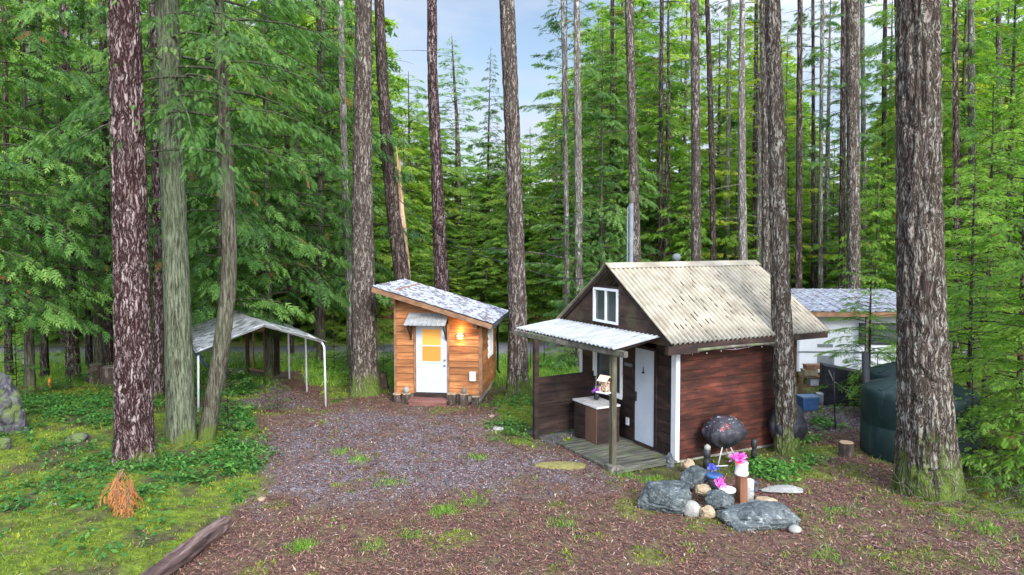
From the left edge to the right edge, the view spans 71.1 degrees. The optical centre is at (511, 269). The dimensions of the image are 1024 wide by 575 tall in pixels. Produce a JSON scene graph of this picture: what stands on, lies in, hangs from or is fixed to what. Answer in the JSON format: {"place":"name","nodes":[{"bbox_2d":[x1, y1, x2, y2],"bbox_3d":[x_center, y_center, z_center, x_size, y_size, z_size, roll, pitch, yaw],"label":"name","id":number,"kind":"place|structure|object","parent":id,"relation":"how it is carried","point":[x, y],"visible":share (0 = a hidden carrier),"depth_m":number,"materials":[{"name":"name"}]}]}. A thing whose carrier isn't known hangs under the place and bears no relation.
{"place":"outdoors","nodes":[
{"label":"outdoors","id":0,"kind":"place"},
{"bbox_2d":[0,333,1010,386],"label":"verge grass","id":1,"kind":"structure","parent":0,"point":[258,364],"depth_m":24.52,"materials":[{"name":"plant"}]},
{"bbox_2d":[0,340,1013,363],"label":"road","id":2,"kind":"structure","parent":0,"point":[503,347],"depth_m":28.52,"materials":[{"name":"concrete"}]},
{"bbox_2d":[0,336,1023,574],"bbox_3d":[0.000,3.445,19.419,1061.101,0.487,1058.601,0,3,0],"label":"ground","id":3,"kind":"structure","parent":0,"point":[186,491],"depth_m":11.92,"materials":[{"name":"plant"}]},
{"bbox_2d":[0,0,15,373],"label":"fir tree","id":4,"kind":"object","parent":3,"relation":"on","point":[9,358],"visible":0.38,"depth_m":23.36,"materials":[{"name":"brown plant"}]},
{"bbox_2d":[0,371,28,434],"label":"boulder","id":5,"kind":"object","parent":3,"relation":"on","point":[12,414],"visible":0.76,"depth_m":15.46,"materials":[{"name":"stone"}]},
{"bbox_2d":[36,0,61,378],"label":"fir tree","id":6,"kind":"object","parent":3,"relation":"on","point":[44,355],"visible":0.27,"depth_m":22.92,"materials":[{"name":"brown plant"}]},
{"bbox_2d":[0,0,113,343],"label":"conifer","id":7,"kind":"object","parent":3,"relation":"on","point":[38,271],"visible":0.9,"depth_m":17.79,"materials":[{"name":"plant"}]},
{"bbox_2d":[0,0,113,349],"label":"conifer","id":8,"kind":"object","parent":3,"relation":"on","point":[60,341],"visible":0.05,"depth_m":29.99,"materials":[{"name":"green plant"}]},
{"bbox_2d":[0,0,151,396],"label":"conifer","id":9,"kind":"object","parent":3,"relation":"on","point":[29,375],"visible":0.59,"depth_m":19.93,"materials":[{"name":"plant"}]},
{"bbox_2d":[59,0,104,381],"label":"fir tree","id":10,"kind":"object","parent":3,"relation":"on","point":[66,66],"visible":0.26,"depth_m":22.41,"materials":[{"name":"red plant"}]},
{"bbox_2d":[99,0,113,364],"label":"fir tree","id":11,"kind":"object","parent":3,"relation":"on","point":[108,355],"visible":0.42,"depth_m":24.07,"materials":[{"name":"brown plant"}]},
{"bbox_2d":[0,0,214,365],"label":"conifer","id":12,"kind":"object","parent":3,"relation":"on","point":[97,319],"visible":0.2,"depth_m":22.93,"materials":[{"name":"plant"}]},
{"bbox_2d":[97,469,144,518],"bbox_3d":[-6.176,3.729,11.296,0.727,0.997,0.749,0,3,0],"label":"dead frond","id":13,"kind":"object","parent":3,"relation":"on","point":[117,493],"visible":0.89,"depth_m":11.32,"materials":[{"name":"orange plant"}]},
{"bbox_2d":[107,0,156,467],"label":"fir tree","id":14,"kind":"object","parent":3,"relation":"on","point":[133,423],"visible":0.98,"depth_m":13.37,"materials":[{"name":"brown plant"}]},
{"bbox_2d":[149,0,164,398],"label":"fir tree","id":15,"kind":"object","parent":3,"relation":"on","point":[158,380],"visible":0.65,"depth_m":19.42,"materials":[{"name":"brown plant"}]},
{"bbox_2d":[57,1,256,356],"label":"conifer","id":16,"kind":"object","parent":3,"relation":"on","point":[194,287],"visible":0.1,"depth_m":25.70,"materials":[{"name":"plant"}]},
{"bbox_2d":[4,0,318,443],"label":"cedar tree","id":17,"kind":"object","parent":3,"relation":"on","point":[180,420],"visible":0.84,"depth_m":14.97,"materials":[{"name":"green plant"}]},
{"bbox_2d":[140,515,231,574],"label":"fallen log","id":18,"kind":"object","parent":3,"relation":"on","point":[184,553],"visible":1,"depth_m":9.93,"materials":[{"name":"wood"}]},
{"bbox_2d":[0,371,393,560],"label":"undergrowth","id":19,"kind":"object","parent":3,"relation":"on","point":[95,400],"visible":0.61,"depth_m":13.98,"materials":[{"name":"green plant"}]},
{"bbox_2d":[40,0,361,440],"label":"cedar tree","id":20,"kind":"object","parent":3,"relation":"on","point":[208,425],"visible":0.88,"depth_m":15.25,"materials":[{"name":"green plant"}]},
{"bbox_2d":[104,0,315,390],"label":"conifer","id":21,"kind":"object","parent":3,"relation":"on","point":[214,289],"visible":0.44,"depth_m":20.43,"materials":[{"name":"plant"}]},
{"bbox_2d":[192,310,326,411],"bbox_3d":[-7.412,2.485,20.198,3.228,2.334,4.501,-1,3,-30],"label":"carport tent","id":22,"kind":"object","parent":3,"relation":"on","point":[204,332],"visible":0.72,"depth_m":19.29,"materials":[{"name":"white paint"}]},
{"bbox_2d":[245,327,279,375],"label":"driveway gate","id":23,"kind":"structure","parent":3,"relation":"on","point":[276,344],"depth_m":23.45,"materials":[{"name":"brown wood"}]},
{"bbox_2d":[151,0,379,378],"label":"conifer","id":24,"kind":"object","parent":3,"relation":"on","point":[267,282],"visible":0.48,"depth_m":22.51,"materials":[{"name":"plant"}]},
{"bbox_2d":[206,5,384,327],"bbox_3d":[-10.422,-5.745,32.538,8.381,17.996,7.595,2,3,37],"label":"conifer","id":25,"kind":"object","parent":3,"relation":"on","point":[295,147],"visible":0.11,"depth_m":32.65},
{"bbox_2d":[231,0,432,363],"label":"conifer","id":26,"kind":"object","parent":3,"relation":"on","point":[320,225],"visible":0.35,"depth_m":25.31,"materials":[{"name":"plant"}]},
{"bbox_2d":[325,0,351,368],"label":"fir tree","id":27,"kind":"object","parent":3,"relation":"on","point":[343,125],"visible":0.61,"depth_m":24.17,"materials":[{"name":"brown plant"}]},
{"bbox_2d":[311,0,386,396],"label":"fir tree","id":28,"kind":"object","parent":3,"relation":"on","point":[364,381],"visible":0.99,"depth_m":20.34,"materials":[{"name":"brown plant"}]},
{"bbox_2d":[275,17,427,342],"bbox_3d":[-7.324,-4.098,31.834,6.770,14.703,6.349,1,3,18],"label":"conifer","id":29,"kind":"object","parent":3,"relation":"on","point":[407,214],"visible":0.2,"depth_m":31.37,"materials":[{"name":"plant"}]},
{"bbox_2d":[373,0,431,280],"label":"fir tree","id":30,"kind":"object","parent":3,"relation":"on","point":[399,258],"visible":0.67,"depth_m":25.19,"materials":[{"name":"brown plant"}]},
{"bbox_2d":[373,166,431,304],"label":"conifer","id":31,"kind":"object","parent":3,"relation":"on","point":[408,220],"visible":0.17,"depth_m":33.67,"materials":[{"name":"plant"}]},
{"bbox_2d":[351,71,494,286],"bbox_3d":[-5.856,-4.019,39.983,8.793,13.815,8.038,2,3,33],"label":"conifer","id":32,"kind":"object","parent":3,"relation":"on","point":[426,166],"visible":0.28,"depth_m":39.65,"materials":[{"name":"plant"}]},
{"bbox_2d":[403,0,469,291],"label":"fir tree","id":33,"kind":"object","parent":3,"relation":"on","point":[439,251],"visible":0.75,"depth_m":25.69,"materials":[{"name":"brown plant"}]},
{"bbox_2d":[371,279,507,402],"bbox_3d":[-1.911,1.990,20.780,3.408,3.238,3.310,0,3,7],"label":"cabin","id":34,"kind":"object","parent":3,"relation":"on","point":[444,342],"visible":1,"depth_m":19.66,"materials":[{"name":"brown wood"}]},
{"bbox_2d":[416,325,446,392],"bbox_3d":[-2.207,2.462,19.673,0.870,1.850,0.100,0,3,7],"label":"door","id":35,"kind":"structure","parent":34,"relation":"in","point":[431,344],"depth_m":19.67,"materials":[{"name":"white paint"}]},
{"bbox_2d":[72,348,818,386],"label":"undergrowth","id":36,"kind":"object","parent":3,"relation":"on","point":[540,364],"visible":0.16,"depth_m":24.20,"materials":[{"name":"green plant"}]},
{"bbox_2d":[405,37,524,286],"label":"conifer","id":37,"kind":"object","parent":3,"relation":"on","point":[457,158],"visible":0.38,"depth_m":43.69,"materials":[{"name":"green plant"}]},
{"bbox_2d":[453,47,504,244],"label":"conifer","id":38,"kind":"object","parent":3,"relation":"on","point":[489,135],"visible":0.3,"depth_m":45.59,"materials":[{"name":"plant"}]},
{"bbox_2d":[0,423,1021,574],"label":"fallen twigs","id":39,"kind":"object","parent":3,"relation":"on","point":[508,518],"visible":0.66,"depth_m":11.43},
{"bbox_2d":[0,0,1023,345],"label":"forest","id":40,"kind":"object","parent":3,"relation":"on","point":[480,280],"visible":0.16,"depth_m":37.64,"materials":[{"name":"plant"}]},
{"bbox_2d":[0,377,1023,574],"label":"moss","id":41,"kind":"object","parent":3,"relation":"on","point":[81,568],"visible":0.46,"depth_m":11.89,"materials":[{"name":"plant"}]},
{"bbox_2d":[1,389,1023,574],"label":"grass","id":42,"kind":"structure","parent":3,"relation":"on","point":[439,511],"depth_m":11.20,"materials":[{"name":"plant"}]},
{"bbox_2d":[499,0,532,396],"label":"fir tree","id":43,"kind":"object","parent":3,"relation":"on","point":[518,381],"visible":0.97,"depth_m":20.17,"materials":[{"name":"grey plant"}]},
{"bbox_2d":[474,368,578,441],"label":"undergrowth","id":44,"kind":"object","parent":3,"relation":"on","point":[517,426],"visible":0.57,"depth_m":17.26,"materials":[{"name":"green plant"}]},
{"bbox_2d":[503,229,562,323],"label":"conifer","id":45,"kind":"object","parent":3,"relation":"on","point":[529,304],"visible":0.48,"depth_m":31.73,"materials":[{"name":"plant"}]},
{"bbox_2d":[525,109,589,285],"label":"conifer","id":46,"kind":"object","parent":3,"relation":"on","point":[556,179],"visible":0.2,"depth_m":35.76,"materials":[{"name":"green plant"}]},
{"bbox_2d":[479,0,646,346],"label":"conifer","id":47,"kind":"object","parent":3,"relation":"on","point":[545,107],"visible":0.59,"depth_m":28.64,"materials":[{"name":"green plant"}]},
{"bbox_2d":[526,0,610,351],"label":"forest tree","id":48,"kind":"object","parent":3,"relation":"on","point":[564,131],"visible":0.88,"depth_m":27.28,"materials":[{"name":"grey plant"}]},
{"bbox_2d":[542,175,599,368],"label":"conifer","id":49,"kind":"object","parent":3,"relation":"on","point":[558,362],"visible":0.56,"depth_m":24.66,"materials":[{"name":"plant"}]},
{"bbox_2d":[542,0,612,368],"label":"forest tree","id":50,"kind":"object","parent":3,"relation":"on","point":[579,227],"visible":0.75,"depth_m":24.26,"materials":[{"name":"grey plant"}]},
{"bbox_2d":[537,25,661,317],"bbox_3d":[3.646,-3.241,28.770,5.131,13.227,5.612,-1,3,-17],"label":"conifer","id":51,"kind":"object","parent":3,"relation":"on","point":[617,228],"visible":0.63,"depth_m":28.63,"materials":[{"name":"plant"}]},
{"bbox_2d":[196,398,1014,574],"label":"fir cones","id":52,"kind":"object","parent":3,"relation":"on","point":[579,565],"visible":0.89,"depth_m":11.61,"materials":[{"name":"brown"}]},
{"bbox_2d":[199,383,1021,569],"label":"gravel","id":53,"kind":"structure","parent":3,"relation":"on","point":[426,481],"depth_m":14.21,"materials":[{"name":"gravel"}]},
{"bbox_2d":[585,0,648,251],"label":"forest tree","id":54,"kind":"object","parent":3,"relation":"on","point":[612,23],"visible":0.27,"depth_m":35.58,"materials":[{"name":"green plant"}]},
{"bbox_2d":[584,0,683,261],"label":"forest tree","id":55,"kind":"object","parent":3,"relation":"on","point":[632,163],"visible":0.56,"depth_m":23.69,"materials":[{"name":"grey wood"}]},
{"bbox_2d":[560,5,716,265],"bbox_3d":[5.874,-6.184,36.162,7.867,18.570,7.354,0,3,5],"label":"conifer","id":56,"kind":"object","parent":3,"relation":"on","point":[646,105],"visible":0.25,"depth_m":35.23,"materials":[{"name":"green plant"}]},
{"bbox_2d":[616,0,704,261],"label":"forest tree","id":57,"kind":"object","parent":3,"relation":"on","point":[660,94],"visible":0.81,"depth_m":30.75,"materials":[{"name":"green plant"}]},
{"bbox_2d":[638,480,691,515],"bbox_3d":[2.586,3.826,11.994,0.858,0.586,0.780,2,3,34],"label":"boulder","id":58,"kind":"object","parent":3,"relation":"on","point":[670,496],"visible":0.8,"depth_m":11.72,"materials":[{"name":"stone"}]},
{"bbox_2d":[514,253,830,473],"bbox_3d":[3.458,1.756,16.327,5.678,4.210,4.465,-1,3,-27],"label":"cabin","id":59,"kind":"object","parent":3,"relation":"on","point":[681,355],"visible":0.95,"depth_m":15.19,"materials":[{"name":"wood"}]},
{"bbox_2d":[573,396,619,444],"bbox_3d":[1.861,3.359,15.894,0.620,0.865,0.980,-1,3,-27],"label":"cabinet","id":60,"kind":"object","parent":59,"relation":"on","point":[591,418],"visible":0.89,"depth_m":15.60,"materials":[{"name":"laminate"}]},
{"bbox_2d":[593,287,619,324],"bbox_3d":[2.067,0.796,15.730,0.080,0.760,0.940,-1,3,-27],"label":"window","id":61,"kind":"structure","parent":59,"relation":"in","point":[605,300],"depth_m":15.71,"materials":[{"name":"white plastic"}]},
{"bbox_2d":[634,347,653,446],"bbox_3d":[2.787,2.697,15.174,0.107,2.010,0.650,-1,3,-27],"label":"door","id":62,"kind":"structure","parent":59,"relation":"in","point":[644,359],"depth_m":15.18,"materials":[{"name":"white paint"}]},
{"bbox_2d":[594,0,750,261],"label":"conifer","id":63,"kind":"object","parent":3,"relation":"on","point":[668,117],"visible":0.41,"depth_m":32.63,"materials":[{"name":"green plant"}]},
{"bbox_2d":[657,147,721,261],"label":"conifer","id":64,"kind":"object","parent":3,"relation":"on","point":[675,241],"visible":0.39,"depth_m":29.87,"materials":[{"name":"plant"}]},
{"bbox_2d":[671,0,737,260],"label":"forest tree","id":65,"kind":"object","parent":3,"relation":"on","point":[695,154],"visible":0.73,"depth_m":23.90,"materials":[{"name":"grey wood"}]},
{"bbox_2d":[682,0,754,260],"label":"forest tree","id":66,"kind":"object","parent":3,"relation":"on","point":[712,185],"visible":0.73,"depth_m":28.73,"materials":[{"name":"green plant"}]},
{"bbox_2d":[648,22,791,259],"bbox_3d":[10.278,-4.602,36.410,7.820,15.323,8.339,1,3,20],"label":"conifer","id":67,"kind":"object","parent":3,"relation":"on","point":[718,146],"visible":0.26,"depth_m":35.62,"materials":[{"name":"green plant"}]},
{"bbox_2d":[701,415,746,466],"bbox_3d":[4.245,3.405,14.389,0.903,0.963,0.694,-1,3,-17],"label":"covered barbecue","id":68,"kind":"object","parent":3,"relation":"on","point":[721,432],"visible":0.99,"depth_m":14.14,"materials":[{"name":"fabric"}]},
{"bbox_2d":[701,0,751,259],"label":"forest tree","id":69,"kind":"object","parent":3,"relation":"on","point":[742,227],"visible":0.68,"depth_m":25.25,"materials":[{"name":"brown plant"}]},
{"bbox_2d":[699,0,758,259],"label":"forest tree","id":70,"kind":"object","parent":3,"relation":"on","point":[727,119],"visible":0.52,"depth_m":32.72,"materials":[{"name":"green plant"}]},
{"bbox_2d":[721,0,769,273],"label":"forest tree","id":71,"kind":"object","parent":3,"relation":"on","point":[765,207],"visible":0.42,"depth_m":21.28,"materials":[{"name":"brown wood"}]},
{"bbox_2d":[719,0,795,255],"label":"forest tree","id":72,"kind":"object","parent":3,"relation":"on","point":[755,107],"visible":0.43,"depth_m":33.66,"materials":[{"name":"brown plant"}]},
{"bbox_2d":[717,500,800,531],"bbox_3d":[3.861,3.893,11.267,1.229,0.467,0.693,0,3,0],"label":"boulder","id":73,"kind":"object","parent":3,"relation":"on","point":[753,515],"visible":0.92,"depth_m":11.07,"materials":[{"name":"stone"}]},
{"bbox_2d":[700,0,846,274],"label":"conifer","id":74,"kind":"object","parent":3,"relation":"on","point":[758,196],"visible":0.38,"depth_m":30.73,"materials":[{"name":"green plant"}]},
{"bbox_2d":[765,0,800,456],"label":"fir tree","id":75,"kind":"object","parent":3,"relation":"on","point":[786,443],"visible":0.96,"depth_m":14.75,"materials":[{"name":"brown plant"}]},
{"bbox_2d":[738,37,835,270],"bbox_3d":[14.134,-4.603,37.387,6.505,15.237,5.894,0,3,0],"label":"conifer","id":76,"kind":"object","parent":3,"relation":"on","point":[786,129],"visible":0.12,"depth_m":37.62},
{"bbox_2d":[726,411,852,485],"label":"undergrowth","id":77,"kind":"object","parent":3,"relation":"on","point":[760,465],"visible":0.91,"depth_m":14.12,"materials":[{"name":"green plant"}]},
{"bbox_2d":[751,0,846,288],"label":"forest tree","id":78,"kind":"object","parent":3,"relation":"on","point":[798,236],"visible":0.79,"depth_m":25.27,"materials":[{"name":"brown plant"}]},
{"bbox_2d":[786,0,840,288],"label":"forest tree","id":79,"kind":"object","parent":3,"relation":"on","point":[820,223],"visible":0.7,"depth_m":28.82,"materials":[{"name":"brown plant"}]},
{"bbox_2d":[782,0,846,288],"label":"forest tree","id":80,"kind":"object","parent":3,"relation":"on","point":[813,146],"visible":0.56,"depth_m":31.74,"materials":[{"name":"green plant"}]},
{"bbox_2d":[790,166,846,288],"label":"conifer","id":81,"kind":"object","parent":3,"relation":"on","point":[816,263],"visible":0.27,"depth_m":32.86,"materials":[{"name":"green plant"}]},
{"bbox_2d":[783,0,895,287],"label":"conifer","id":82,"kind":"object","parent":3,"relation":"on","point":[827,187],"visible":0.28,"depth_m":33.70,"materials":[{"name":"green plant"}]},
{"bbox_2d":[786,0,893,288],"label":"forest tree","id":83,"kind":"object","parent":3,"relation":"on","point":[843,150],"visible":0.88,"depth_m":26.75,"materials":[{"name":"green plant"}]},
{"bbox_2d":[819,362,861,406],"bbox_3d":[8.891,3.118,19.331,1.038,1.084,0.684,0,3,10],"label":"covered stack","id":84,"kind":"object","parent":3,"relation":"on","point":[826,373],"visible":0.62,"depth_m":19.09,"materials":[{"name":"black plastic"}]},
{"bbox_2d":[791,288,896,350],"bbox_3d":[10.268,2.136,22.722,4.600,2.850,3.254,0,3,2],"label":"shelter","id":85,"kind":"object","parent":3,"relation":"on","point":[821,299],"visible":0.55,"depth_m":22.33,"materials":[{"name":"grey metal"}]},
{"bbox_2d":[796,311,896,372],"bbox_3d":[10.399,2.361,22.622,4.000,2.290,2.320,0,3,4],"label":"trailer","id":86,"kind":"object","parent":3,"relation":"on","point":[808,350],"visible":0.09,"depth_m":21.61,"materials":[{"name":"white paint"}]},
{"bbox_2d":[813,247,896,414],"bbox_3d":[9.283,1.805,18.494,3.343,4.864,2.921,1,3,14],"label":"hemlock tree","id":87,"kind":"object","parent":3,"relation":"on","point":[869,343],"visible":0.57,"depth_m":18.34,"materials":[{"name":"green plant"}]},
{"bbox_2d":[827,0,889,288],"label":"forest tree","id":88,"kind":"object","parent":3,"relation":"on","point":[853,247],"visible":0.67,"depth_m":24.87,"materials":[{"name":"grey wood"}]},
{"bbox_2d":[824,0,893,274],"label":"forest tree","id":89,"kind":"object","parent":3,"relation":"on","point":[862,71],"visible":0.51,"depth_m":34.62,"materials":[{"name":"brown plant"}]},
{"bbox_2d":[826,0,896,284],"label":"forest tree","id":90,"kind":"object","parent":3,"relation":"on","point":[884,116],"visible":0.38,"depth_m":30.70,"materials":[{"name":"brown plant"}]},
{"bbox_2d":[828,140,896,291],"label":"conifer","id":91,"kind":"object","parent":3,"relation":"on","point":[883,215],"visible":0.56,"depth_m":25.88,"materials":[{"name":"plant"}]},
{"bbox_2d":[829,0,945,283],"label":"conifer","id":92,"kind":"object","parent":3,"relation":"on","point":[890,93],"visible":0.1,"depth_m":36.64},
{"bbox_2d":[860,376,980,468],"bbox_3d":[8.442,2.994,14.895,2.160,1.699,2.160,0,3,0],"label":"water tank","id":93,"kind":"object","parent":3,"relation":"on","point":[878,417],"visible":0.39,"depth_m":14.45,"materials":[{"name":"green plastic"}]},
{"bbox_2d":[823,2,1022,289],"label":"conifer","id":94,"kind":"object","parent":3,"relation":"on","point":[890,55],"visible":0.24,"depth_m":28.91,"materials":[{"name":"plant"}]},
{"bbox_2d":[893,0,966,502],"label":"fir tree","id":95,"kind":"object","parent":3,"relation":"on","point":[927,454],"visible":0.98,"depth_m":12.14,"materials":[{"name":"brown plant"}]},
{"bbox_2d":[845,443,1023,526],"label":"brushwood","id":96,"kind":"object","parent":3,"relation":"on","point":[1014,492],"visible":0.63,"depth_m":12.04,"materials":[{"name":"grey wood"}]},
{"bbox_2d":[860,0,1023,276],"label":"conifer","id":97,"kind":"object","parent":3,"relation":"on","point":[977,19],"visible":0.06,"depth_m":35.41,"materials":[{"name":"plant"}]},
{"bbox_2d":[862,0,1023,356],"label":"conifer","id":98,"kind":"object","parent":3,"relation":"on","point":[964,133],"visible":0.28,"depth_m":26.52,"materials":[{"name":"plant"}]},
{"bbox_2d":[880,159,1023,456],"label":"hemlock tree","id":99,"kind":"object","parent":3,"relation":"on","point":[971,302],"visible":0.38,"depth_m":15.54,"materials":[{"name":"green plant"}]},
{"bbox_2d":[946,0,992,357],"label":"forest tree","id":100,"kind":"object","parent":3,"relation":"on","point":[971,21],"visible":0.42,"depth_m":25.68,"materials":[{"name":"brown plant"}]},
{"bbox_2d":[943,0,1010,370],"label":"forest tree","id":101,"kind":"object","parent":3,"relation":"on","point":[955,110],"visible":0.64,"depth_m":23.77,"materials":[{"name":"brown wood"}]},
{"bbox_2d":[942,0,1023,370],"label":"conifer","id":102,"kind":"object","parent":3,"relation":"on","point":[1013,73],"visible":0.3,"depth_m":23.88,"materials":[{"name":"green plant"}]},
{"bbox_2d":[943,84,1023,419],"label":"hemlock tree","id":103,"kind":"object","parent":3,"relation":"on","point":[947,213],"visible":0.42,"depth_m":17.37,"materials":[{"name":"green plant"}]},
{"bbox_2d":[947,100,1023,477],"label":"hemlock tree","id":104,"kind":"object","parent":3,"relation":"on","point":[953,323],"visible":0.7,"depth_m":14.22,"materials":[{"name":"green plant"}]},
{"bbox_2d":[949,0,1023,323],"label":"conifer","id":105,"kind":"object","parent":3,"relation":"on","point":[1015,101],"visible":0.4,"depth_m":22.83,"materials":[{"name":"plant"}]},
{"bbox_2d":[957,242,1023,498],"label":"hemlock tree","id":106,"kind":"object","parent":3,"relation":"on","point":[1010,465],"visible":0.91,"depth_m":12.69,"materials":[{"name":"green plant"}]},
{"bbox_2d":[961,213,1023,504],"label":"hemlock tree","id":107,"kind":"object","parent":3,"relation":"on","point":[1005,441],"visible":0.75,"depth_m":13.03,"materials":[{"name":"green plant"}]},
{"bbox_2d":[58,0,1023,225],"label":"sky","id":108,"kind":"structure","parent":0,"point":[474,25],"materials":[{"name":"blue"}]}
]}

